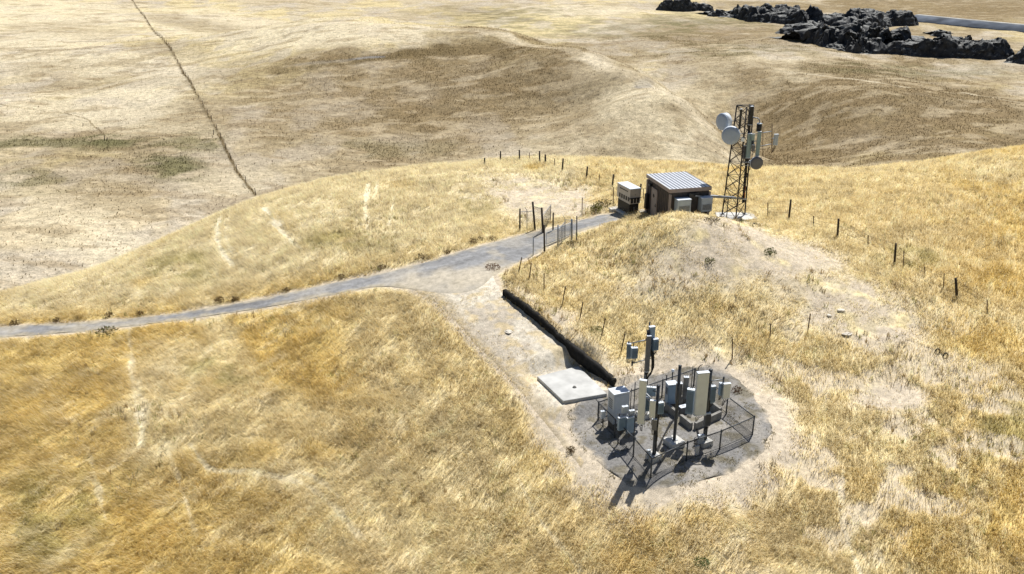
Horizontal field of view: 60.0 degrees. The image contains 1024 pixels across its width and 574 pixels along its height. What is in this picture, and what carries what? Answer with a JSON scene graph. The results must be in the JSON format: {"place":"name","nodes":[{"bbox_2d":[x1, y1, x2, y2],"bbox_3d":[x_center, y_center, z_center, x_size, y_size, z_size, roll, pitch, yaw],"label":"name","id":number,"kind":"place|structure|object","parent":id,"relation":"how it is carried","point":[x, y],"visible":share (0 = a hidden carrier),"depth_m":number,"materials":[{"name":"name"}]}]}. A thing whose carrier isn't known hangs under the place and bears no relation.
{"place":"outdoors","nodes":[
{"label":"outdoors","id":0,"kind":"place"},
{"bbox_2d":[0,213,618,337],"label":"road","id":1,"kind":"structure","parent":0,"point":[462,271],"depth_m":56.04,"materials":[{"name":"grey asphalt"}]},
{"bbox_2d":[414,276,607,467],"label":"dirt path","id":2,"kind":"structure","parent":0,"point":[500,312],"depth_m":49.74,"materials":[{"name":"soil"}]},
{"bbox_2d":[566,445,576,453],"bbox_3d":[2.832,7.770,42.401,0.570,0.453,0.465,0,22,0],"label":"shrub","id":3,"kind":"object","parent":2,"relation":"on","point":[572,449],"visible":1,"depth_m":42.39,"materials":[{"name":"brown plant"}]},
{"bbox_2d":[0,0,1023,573],"bbox_3d":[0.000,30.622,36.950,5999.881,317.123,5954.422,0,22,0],"label":"ground","id":4,"kind":"structure","parent":0,"point":[208,58],"depth_m":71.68,"materials":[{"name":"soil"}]},
{"bbox_2d":[95,326,118,337],"bbox_3d":[-24.440,2.656,53.651,1.465,0.562,1.341,0,22,0],"label":"shrub","id":5,"kind":"object","parent":4,"relation":"on","point":[102,330],"visible":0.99,"depth_m":53.53,"materials":[{"name":"brown plant"}]},
{"bbox_2d":[104,311,113,317],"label":"weed clump","id":6,"kind":"object","parent":4,"relation":"on","point":[110,313],"visible":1,"depth_m":55.46,"materials":[{"name":"brown plant"}]},
{"bbox_2d":[86,126,213,140],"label":"pasture fence","id":7,"kind":"object","parent":4,"relation":"on","point":[150,135],"visible":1,"depth_m":204.60,"materials":[{"name":"brown wood"}]},
{"bbox_2d":[135,5,252,191],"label":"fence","id":8,"kind":"object","parent":4,"relation":"on","point":[201,104],"visible":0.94,"depth_m":234.15,"materials":[{"name":"grey metal"}]},
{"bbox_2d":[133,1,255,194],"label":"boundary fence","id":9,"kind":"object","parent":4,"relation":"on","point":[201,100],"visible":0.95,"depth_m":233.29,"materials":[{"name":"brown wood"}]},
{"bbox_2d":[214,296,223,302],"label":"weed clump","id":10,"kind":"object","parent":4,"relation":"on","point":[218,299],"visible":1,"depth_m":56.02,"materials":[{"name":"brown plant"}]},
{"bbox_2d":[485,263,499,270],"bbox_3d":[-1.218,-1.318,56.153,1.045,0.448,0.971,0,22,0],"label":"shrub","id":11,"kind":"object","parent":4,"relation":"on","point":[497,265],"visible":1,"depth_m":56.09,"materials":[{"name":"brown plant"}]},
{"bbox_2d":[0,15,1023,289],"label":"scrub grass","id":12,"kind":"structure","parent":4,"relation":"on","point":[888,69],"depth_m":229.84,"materials":[{"name":"beige plant"}]},
{"bbox_2d":[519,202,553,232],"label":"gate wing","id":13,"kind":"structure","parent":4,"relation":"on","point":[546,215],"depth_m":62.89,"materials":[{"name":"grey metal"}]},
{"bbox_2d":[484,150,613,184],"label":"knoll fence","id":14,"kind":"object","parent":4,"relation":"on","point":[562,162],"visible":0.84,"depth_m":78.70,"materials":[{"name":"brown wood"}]},
{"bbox_2d":[533,216,576,254],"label":"gate wing","id":15,"kind":"structure","parent":4,"relation":"on","point":[560,241],"depth_m":59.71,"materials":[{"name":"grey metal"}]},
{"bbox_2d":[546,223,570,244],"bbox_3d":[3.169,-3.647,60.620,0.052,0.957,2.560,19,29,39],"label":"gate leaf","id":16,"kind":"object","parent":15,"relation":"attached to","point":[555,233],"visible":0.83,"depth_m":60.37,"materials":[{"name":"grey paint"}]},
{"bbox_2d":[503,289,615,386],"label":"retaining wall","id":17,"kind":"structure","parent":4,"relation":"on","point":[579,356],"depth_m":49.48,"materials":[{"name":"brown wood"}]},
{"bbox_2d":[519,257,624,351],"bbox_3d":[3.189,1.010,52.485,0.564,3.117,9.605,-16,27,-34],"label":"stake fence","id":18,"kind":"object","parent":4,"relation":"on","point":[570,298],"visible":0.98,"depth_m":51.70,"materials":[{"name":"wood"}]},
{"bbox_2d":[590,202,602,212],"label":"shrub","id":19,"kind":"object","parent":4,"relation":"on","point":[594,207],"visible":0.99,"depth_m":66.21,"materials":[{"name":"green plant"}]},
{"bbox_2d":[591,326,601,332],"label":"shrub","id":20,"kind":"object","parent":4,"relation":"on","point":[596,328],"visible":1,"depth_m":50.56,"materials":[{"name":"brown plant"}]},
{"bbox_2d":[594,199,614,208],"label":"shrub","id":21,"kind":"object","parent":4,"relation":"on","point":[601,202],"visible":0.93,"depth_m":67.16,"materials":[{"name":"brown plant"}]},
{"bbox_2d":[582,184,643,210],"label":"yard fence","id":22,"kind":"object","parent":4,"relation":"on","point":[613,195],"visible":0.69,"depth_m":67.50,"materials":[{"name":"metal"}]},
{"bbox_2d":[613,181,641,216],"bbox_3d":[8.585,-6.501,65.479,1.350,2.097,2.650,-9,24,-20],"label":"generator","id":23,"kind":"object","parent":4,"relation":"on","point":[628,195],"visible":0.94,"depth_m":64.95,"materials":[{"name":"metal"}]},
{"bbox_2d":[644,171,711,216],"bbox_3d":[11.704,-6.055,63.223,3.237,3.205,4.367,-5,23,-13],"label":"equipment shelter","id":24,"kind":"object","parent":4,"relation":"on","point":[663,191],"visible":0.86,"depth_m":62.20,"materials":[{"name":"paint"}]},
{"bbox_2d":[650,187,657,216],"bbox_3d":[10.154,-5.964,63.591,0.113,2.240,1.020,-5,23,-13],"label":"door","id":25,"kind":"structure","parent":24,"relation":"in","point":[654,193],"depth_m":63.47,"materials":[{"name":"paint"}]},
{"bbox_2d":[674,197,691,212],"bbox_3d":[11.692,-5.557,60.852,1.009,1.062,0.676,-5,23,-13],"label":"air conditioner","id":26,"kind":"object","parent":24,"relation":"attached to","point":[682,203],"visible":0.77,"depth_m":60.56,"materials":[{"name":"grey paint"}]},
{"bbox_2d":[697,195,712,212],"bbox_3d":[13.324,-5.709,61.229,0.838,1.062,0.676,-5,23,-13],"label":"air conditioner","id":27,"kind":"object","parent":24,"relation":"attached to","point":[704,203],"visible":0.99,"depth_m":60.96,"materials":[{"name":"grey paint"}]},
{"bbox_2d":[694,195,746,215],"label":"cable bridge","id":28,"kind":"structure","parent":24,"relation":"attached to","point":[724,197],"depth_m":62.51,"materials":[{"name":"metal"}]},
{"bbox_2d":[656,0,713,11],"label":"rock outcrop","id":29,"kind":"object","parent":4,"relation":"on","point":[679,5],"visible":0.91,"depth_m":494.61,"materials":[{"name":"grey stone"}]},
{"bbox_2d":[693,556,709,568],"bbox_3d":[7.811,11.335,36.584,0.718,0.443,0.653,0,22,0],"label":"shrub","id":30,"kind":"object","parent":4,"relation":"on","point":[702,561],"visible":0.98,"depth_m":36.54,"materials":[{"name":"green plant"}]},
{"bbox_2d":[705,257,714,264],"bbox_3d":[12.326,-1.637,55.216,0.721,0.456,0.793,0,22,0],"label":"shrub","id":31,"kind":"object","parent":4,"relation":"on","point":[712,259],"visible":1,"depth_m":55.19,"materials":[{"name":"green plant"}]},
{"bbox_2d":[704,215,720,222],"bbox_3d":[13.057,-4.446,57.856,1.145,0.445,1.022,0,22,0],"label":"shrub","id":32,"kind":"object","parent":4,"relation":"on","point":[713,218],"visible":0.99,"depth_m":57.80,"materials":[{"name":"brown plant"}]},
{"bbox_2d":[701,9,731,16],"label":"rock outcrop","id":33,"kind":"object","parent":4,"relation":"on","point":[718,12],"visible":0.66,"depth_m":459.64,"materials":[{"name":"grey stone"}]},
{"bbox_2d":[715,212,756,220],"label":"tower slab","id":34,"kind":"structure","parent":4,"relation":"on","point":[748,216],"depth_m":64.29,"materials":[{"name":"concrete"}]},
{"bbox_2d":[720,105,753,217],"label":"lattice tower","id":35,"kind":"structure","parent":34,"relation":"on","point":[745,177],"depth_m":62.98,"materials":[{"name":"metal"}]},
{"bbox_2d":[716,113,733,129],"bbox_3d":[14.986,-11.563,61.866,1.085,1.192,1.192,-12,25,-28],"label":"dish antenna","id":36,"kind":"object","parent":35,"relation":"attached to","point":[724,121],"visible":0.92,"depth_m":61.44,"materials":[{"name":"white paint"}]},
{"bbox_2d":[721,126,743,144],"bbox_3d":[15.243,-10.462,61.061,1.684,1.252,0.915,0,22,0],"label":"dish antenna","id":37,"kind":"object","parent":35,"relation":"attached to","point":[730,135],"visible":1,"depth_m":60.77,"materials":[{"name":"white paint"}]},
{"bbox_2d":[738,109,744,129],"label":"panel antenna","id":38,"kind":"object","parent":35,"relation":"attached to","point":[739,124],"visible":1,"depth_m":60.83,"materials":[{"name":"black plastic"}]},
{"bbox_2d":[743,144,746,161],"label":"radio unit","id":39,"kind":"object","parent":35,"relation":"attached to","point":[744,150],"visible":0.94,"depth_m":62.03,"materials":[{"name":"white paint"}]},
{"bbox_2d":[744,131,751,164],"bbox_3d":[16.563,-9.755,62.174,0.349,2.387,1.035,4,22,11],"label":"panel antenna","id":40,"kind":"object","parent":35,"relation":"attached to","point":[748,150],"visible":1,"depth_m":61.73,"materials":[{"name":"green plastic"}]},
{"bbox_2d":[747,104,753,127],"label":"panel antenna","id":41,"kind":"object","parent":35,"relation":"attached to","point":[750,116],"visible":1,"depth_m":61.36,"materials":[{"name":"black plastic"}]},
{"bbox_2d":[742,156,762,169],"bbox_3d":[16.797,-8.697,62.071,1.470,0.909,0.481,0,22,0],"label":"dish antenna","id":42,"kind":"object","parent":35,"relation":"attached to","point":[756,162],"visible":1,"depth_m":61.90,"materials":[{"name":"white paint"}]},
{"bbox_2d":[751,133,754,144],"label":"radio unit","id":43,"kind":"object","parent":35,"relation":"attached to","point":[752,136],"visible":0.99,"depth_m":61.28,"materials":[{"name":"grey plastic"}]},
{"bbox_2d":[753,117,761,131],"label":"canister antenna","id":44,"kind":"object","parent":35,"relation":"attached to","point":[759,126],"visible":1,"depth_m":61.44,"materials":[{"name":"black plastic"}]},
{"bbox_2d":[754,131,761,155],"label":"panel antenna","id":45,"kind":"object","parent":35,"relation":"attached to","point":[758,142],"visible":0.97,"depth_m":61.62,"materials":[{"name":"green plastic"}]},
{"bbox_2d":[751,131,771,152],"bbox_3d":[17.451,-10.291,61.992,1.556,2.241,0.373,9,24,22],"label":"outrigger mount","id":46,"kind":"object","parent":35,"relation":"attached to","point":[767,144],"visible":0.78,"depth_m":62.01,"materials":[{"name":"metal"}]},
{"bbox_2d":[772,134,778,151],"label":"panel antenna","id":47,"kind":"object","parent":46,"relation":"attached to","point":[775,139],"visible":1,"depth_m":61.80,"materials":[{"name":"grey paint"}]},
{"bbox_2d":[763,247,776,256],"bbox_3d":[16.362,-2.252,56.201,0.852,0.573,0.804,0,22,0],"label":"shrub","id":48,"kind":"object","parent":4,"relation":"on","point":[770,252],"visible":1,"depth_m":56.15,"materials":[{"name":"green plant"}]},
{"bbox_2d":[732,314,810,358],"bbox_3d":[14.599,2.808,50.457,5.229,2.143,0.405,-8,23,-20],"label":"slope fence","id":49,"kind":"object","parent":4,"relation":"on","point":[770,333],"visible":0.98,"depth_m":50.48,"materials":[{"name":"wood"}]},
{"bbox_2d":[720,3,824,24],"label":"rock outcrop","id":50,"kind":"object","parent":4,"relation":"on","point":[784,14],"visible":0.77,"depth_m":430.36,"materials":[{"name":"grey stone"}]},
{"bbox_2d":[775,22,816,33],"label":"rock outcrop","id":51,"kind":"object","parent":4,"relation":"on","point":[787,28],"visible":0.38,"depth_m":389.68,"materials":[{"name":"grey stone"}]},
{"bbox_2d":[769,17,916,53],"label":"rock outcrop","id":52,"kind":"object","parent":4,"relation":"on","point":[850,35],"visible":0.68,"depth_m":339.38,"materials":[{"name":"grey stone"}]},
{"bbox_2d":[823,8,918,27],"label":"rock outcrop","id":53,"kind":"object","parent":4,"relation":"on","point":[892,17],"visible":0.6,"depth_m":423.34,"materials":[{"name":"grey stone"}]},
{"bbox_2d":[767,199,987,313],"bbox_3d":[24.038,-2.502,58.904,1.975,3.664,16.470,-15,27,-33],"label":"ridge fence","id":54,"kind":"object","parent":4,"relation":"on","point":[894,263],"visible":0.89,"depth_m":57.45,"materials":[{"name":"metal"}]},
{"bbox_2d":[923,29,953,36],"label":"rock outcrop","id":55,"kind":"object","parent":4,"relation":"on","point":[938,33],"visible":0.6,"depth_m":388.71,"materials":[{"name":"grey stone"}]},
{"bbox_2d":[882,34,1014,59],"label":"rock outcrop","id":56,"kind":"object","parent":4,"relation":"on","point":[950,46],"visible":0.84,"depth_m":317.07,"materials":[{"name":"grey stone"}]},
{"bbox_2d":[1004,46,1023,64],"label":"rock outcrop","id":57,"kind":"object","parent":4,"relation":"on","point":[1017,57],"visible":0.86,"depth_m":303.04,"materials":[{"name":"grey stone"}]},
{"bbox_2d":[504,287,614,375],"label":"bank grass","id":58,"kind":"structure","parent":0,"point":[517,295],"depth_m":50.95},
{"bbox_2d":[566,363,772,489],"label":"gravel ground","id":59,"kind":"structure","parent":0,"point":[627,468],"depth_m":43.07,"materials":[{"name":"grey gravel"}]},
{"bbox_2d":[537,366,606,403],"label":"concrete slab","id":60,"kind":"structure","parent":59,"relation":"on","point":[558,385],"depth_m":46.97,"materials":[{"name":"grey concrete"}]},
{"bbox_2d":[607,385,629,430],"bbox_3d":[5.227,6.001,43.700,0.895,2.094,0.690,-9,24,-20],"label":"equipment cabinet","id":61,"kind":"object","parent":59,"relation":"on","point":[618,397],"visible":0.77,"depth_m":43.31,"materials":[{"name":"metal"}]},
{"bbox_2d":[616,413,636,444],"bbox_3d":[5.443,6.808,42.201,0.969,1.802,0.060,2,22,4],"label":"equipment rack","id":62,"kind":"object","parent":59,"relation":"on","point":[619,414],"visible":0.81,"depth_m":42.00,"materials":[{"name":"grey metal"}]},
{"bbox_2d":[617,416,625,434],"bbox_3d":[5.177,6.561,41.967,0.387,1.082,0.195,-8,23,-19],"label":"radio unit","id":63,"kind":"object","parent":62,"relation":"attached to","point":[621,423],"visible":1,"depth_m":41.84,"materials":[{"name":"blue paint"}]},
{"bbox_2d":[621,405,628,415],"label":"radio unit","id":64,"kind":"object","parent":62,"relation":"attached to","point":[624,409],"visible":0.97,"depth_m":41.87,"materials":[{"name":"grey paint"}]},
{"bbox_2d":[625,416,633,437],"bbox_3d":[5.575,6.634,42.065,0.388,1.232,0.165,-8,23,-19],"label":"radio unit","id":65,"kind":"object","parent":62,"relation":"attached to","point":[629,424],"visible":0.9,"depth_m":41.92,"materials":[{"name":"blue paint"}]},
{"bbox_2d":[629,409,634,416],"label":"radio unit","id":66,"kind":"object","parent":62,"relation":"attached to","point":[631,411],"visible":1,"depth_m":41.87,"materials":[{"name":"grey paint"}]},
{"bbox_2d":[636,330,650,420],"bbox_3d":[6.687,4.470,44.099,0.550,5.045,0.699,-12,25,-26],"label":"antenna mast","id":67,"kind":"object","parent":59,"relation":"on","point":[646,376],"visible":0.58,"depth_m":44.09,"materials":[{"name":"metal"}]},
{"bbox_2d":[645,335,651,374],"bbox_3d":[6.649,3.484,43.669,0.221,2.528,0.364,-2,22,-5],"label":"panel antenna","id":68,"kind":"object","parent":67,"relation":"attached to","point":[648,351],"visible":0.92,"depth_m":43.39,"materials":[{"name":"white paint"}]},
{"bbox_2d":[649,322,655,358],"bbox_3d":[6.759,2.838,43.712,0.380,2.266,0.394,-8,23,-19],"label":"panel antenna","id":69,"kind":"object","parent":67,"relation":"attached to","point":[652,330],"visible":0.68,"depth_m":43.29,"materials":[{"name":"blue paint"}]},
{"bbox_2d":[651,337,658,354],"bbox_3d":[6.910,2.924,43.473,0.464,1.008,0.329,-7,23,-16],"label":"radio unit","id":70,"kind":"object","parent":67,"relation":"attached to","point":[655,344],"visible":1,"depth_m":43.34,"materials":[{"name":"blue paint"}]},
{"bbox_2d":[647,350,653,378],"bbox_3d":[6.853,3.825,43.828,0.372,1.665,0.099,0,22,0],"label":"cable bundle","id":71,"kind":"object","parent":70,"relation":"hanging from","point":[652,362],"visible":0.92,"depth_m":43.77,"materials":[{"name":"black rubber"}]},
{"bbox_2d":[645,384,661,463],"bbox_3d":[6.594,6.304,40.423,0.550,4.104,0.699,-12,25,-26],"label":"antenna mast","id":72,"kind":"object","parent":59,"relation":"on","point":[654,450],"visible":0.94,"depth_m":40.72,"materials":[{"name":"metal"}]},
{"bbox_2d":[646,448,651,458],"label":"radio unit","id":73,"kind":"object","parent":72,"relation":"on","point":[649,452],"visible":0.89,"depth_m":40.88,"materials":[{"name":"grey paint"}]},
{"bbox_2d":[646,385,655,396],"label":"radio unit","id":74,"kind":"object","parent":72,"relation":"attached to","point":[651,390],"visible":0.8,"depth_m":40.33,"materials":[{"name":"grey paint"}]},
{"bbox_2d":[649,399,655,424],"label":"panel antenna","id":75,"kind":"object","parent":72,"relation":"attached to","point":[652,409],"visible":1,"depth_m":39.87,"materials":[{"name":"beige plastic"}]},
{"bbox_2d":[651,418,656,434],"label":"radio unit","id":76,"kind":"object","parent":72,"relation":"attached to","point":[654,424],"visible":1,"depth_m":40.25,"materials":[{"name":"white paint"}]},
{"bbox_2d":[657,400,663,417],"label":"radio unit","id":77,"kind":"object","parent":72,"relation":"attached to","point":[660,407],"visible":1,"depth_m":40.03,"materials":[{"name":"grey paint"}]},
{"bbox_2d":[657,419,673,451],"bbox_3d":[7.447,7.227,43.239,0.245,0.263,4.496,9,24,22],"label":"ground cable","id":78,"kind":"object","parent":59,"relation":"on","point":[669,425],"visible":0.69,"depth_m":43.24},
{"bbox_2d":[665,380,675,407],"bbox_3d":[8.196,5.586,45.751,0.544,1.481,0.470,-4,22,-11],"label":"electrical cabinet","id":79,"kind":"object","parent":59,"relation":"on","point":[670,389],"visible":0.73,"depth_m":45.53,"materials":[{"name":"grey metal"}]},
{"bbox_2d":[568,362,775,487],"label":"gravel weeds","id":80,"kind":"object","parent":59,"relation":"on","point":[679,435],"visible":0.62,"depth_m":42.84,"materials":[{"name":"brown plant"}]},
{"bbox_2d":[663,365,684,448],"bbox_3d":[7.738,5.666,41.674,0.750,4.478,0.750,-12,25,-26],"label":"antenna mast","id":81,"kind":"object","parent":59,"relation":"on","point":[674,440],"visible":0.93,"depth_m":41.98,"materials":[{"name":"metal"}]},
{"bbox_2d":[678,404,685,414],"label":"radio unit","id":82,"kind":"object","parent":81,"relation":"attached to","point":[681,409],"visible":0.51,"depth_m":45.35,"materials":[{"name":"white paint"}]},
{"bbox_2d":[595,368,754,477],"bbox_3d":[8.047,6.498,43.873,7.822,1.636,5.398,-14,26,-30],"label":"compound fence","id":83,"kind":"object","parent":59,"relation":"on","point":[687,442],"visible":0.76,"depth_m":42.41,"materials":[{"name":"grey metal"}]},
{"bbox_2d":[665,398,721,429],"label":"concrete curb","id":84,"kind":"structure","parent":59,"relation":"on","point":[716,415],"depth_m":44.63,"materials":[{"name":"grey concrete"}]},
{"bbox_2d":[695,369,712,448],"bbox_3d":[9.246,5.795,41.861,0.600,4.248,0.724,-12,25,-26],"label":"antenna mast","id":85,"kind":"object","parent":59,"relation":"on","point":[705,431],"visible":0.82,"depth_m":41.84,"materials":[{"name":"metal"}]},
{"bbox_2d":[685,387,694,417],"bbox_3d":[8.704,5.543,41.823,1.001,1.698,0.303,6,23,14],"label":"radio unit","id":86,"kind":"object","parent":85,"relation":"attached to","point":[690,400],"visible":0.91,"depth_m":41.74,"materials":[{"name":"grey paint"}]},
{"bbox_2d":[697,433,703,443],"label":"radio unit","id":87,"kind":"object","parent":85,"relation":"on","point":[699,441],"visible":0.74,"depth_m":42.15,"materials":[{"name":"grey paint"}]},
{"bbox_2d":[693,370,709,421],"bbox_3d":[8.875,5.171,41.527,0.750,2.809,0.434,-4,22,-10],"label":"panel antenna","id":88,"kind":"object","parent":85,"relation":"attached to","point":[701,393],"visible":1,"depth_m":41.20,"materials":[{"name":"beige plastic"}]},
{"bbox_2d":[703,412,710,428],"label":"radio unit","id":89,"kind":"object","parent":85,"relation":"attached to","point":[707,420],"visible":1,"depth_m":41.90,"materials":[{"name":"white paint"}]},
{"bbox_2d":[710,384,715,406],"bbox_3d":[9.359,5.176,41.848,0.401,1.292,0.271,-7,23,-16],"label":"radio unit","id":90,"kind":"object","parent":85,"relation":"attached to","point":[713,393],"visible":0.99,"depth_m":41.70,"materials":[{"name":"grey paint"}]},
{"bbox_2d":[731,385,742,393],"bbox_3d":[12.005,5.466,47.388,0.660,0.440,0.550,0,22,0],"label":"shrub","id":91,"kind":"object","parent":59,"relation":"on","point":[735,389],"visible":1,"depth_m":47.40,"materials":[{"name":"brown plant"}]},
{"bbox_2d":[682,375,688,402],"bbox_3d":[8.224,4.938,41.952,0.239,1.548,0.524,0,22,0],"label":"radio unit","id":92,"kind":"object","parent":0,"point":[685,385],"visible":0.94,"depth_m":41.95,"materials":[{"name":"white paint"}]},
{"bbox_2d":[675,382,682,404],"bbox_3d":[8.119,5.128,42.538,0.711,1.451,0.312,-14,26,-30],"label":"radio unit","id":93,"kind":"object","parent":92,"relation":"attached to","point":[680,394],"visible":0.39,"depth_m":42.31,"materials":[{"name":"white paint"}]},
{"bbox_2d":[915,15,1023,32],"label":"canal","id":94,"kind":"structure","parent":0,"point":[973,24],"depth_m":420.68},
{"bbox_2d":[916,14,1023,24],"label":"canal road","id":95,"kind":"structure","parent":0,"point":[970,19],"depth_m":426.29,"materials":[{"name":"grey asphalt"}]},
{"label":"side arm","id":96,"kind":"object","parent":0,"visible":0},
{"bbox_2d":[637,375,649,430],"bbox_3d":[6.177,5.414,40.306,0.860,2.907,0.384,8,23,19],"label":"panel antenna","id":97,"kind":"object","parent":96,"relation":"attached to","point":[642,397],"visible":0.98,"depth_m":40.14,"materials":[{"name":"beige plastic"}]},
{"bbox_2d":[645,396,649,414],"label":"radio unit","id":98,"kind":"object","parent":97,"relation":"attached to","point":[647,407],"visible":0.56,"depth_m":40.56,"materials":[{"name":"blue paint"}]},
{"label":"side arm","id":99,"kind":"object","parent":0,"visible":0},
{"bbox_2d":[718,381,722,399],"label":"radio unit","id":100,"kind":"object","parent":99,"relation":"attached to","point":[720,388],"visible":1,"depth_m":41.63,"materials":[{"name":"blue paint"}]},
{"bbox_2d":[721,382,730,405],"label":"panel antenna","id":101,"kind":"object","parent":99,"relation":"attached to","point":[726,391],"visible":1,"depth_m":41.54,"materials":[{"name":"beige plastic"}]},
{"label":"side arm","id":102,"kind":"object","parent":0,"visible":0},
{"bbox_2d":[626,342,630,362],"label":"radio unit","id":103,"kind":"object","parent":102,"relation":"attached to","point":[628,353],"visible":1,"depth_m":43.72,"materials":[{"name":"blue paint"}]},
{"bbox_2d":[630,343,637,362],"bbox_3d":[5.984,3.293,43.670,0.324,1.021,0.444,-3,22,-8],"label":"radio unit","id":104,"kind":"object","parent":102,"relation":"attached to","point":[634,354],"visible":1,"depth_m":43.48,"materials":[{"name":"blue paint"}]},
{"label":"meter stand","id":105,"kind":"object","parent":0,"visible":0},
{"bbox_2d":[600,410,605,422],"bbox_3d":[4.479,6.398,43.801,0.248,0.799,0.165,-9,24,-21],"label":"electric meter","id":106,"kind":"object","parent":105,"relation":"attached to","point":[602,414],"visible":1,"depth_m":43.69,"materials":[{"name":"white paint"}]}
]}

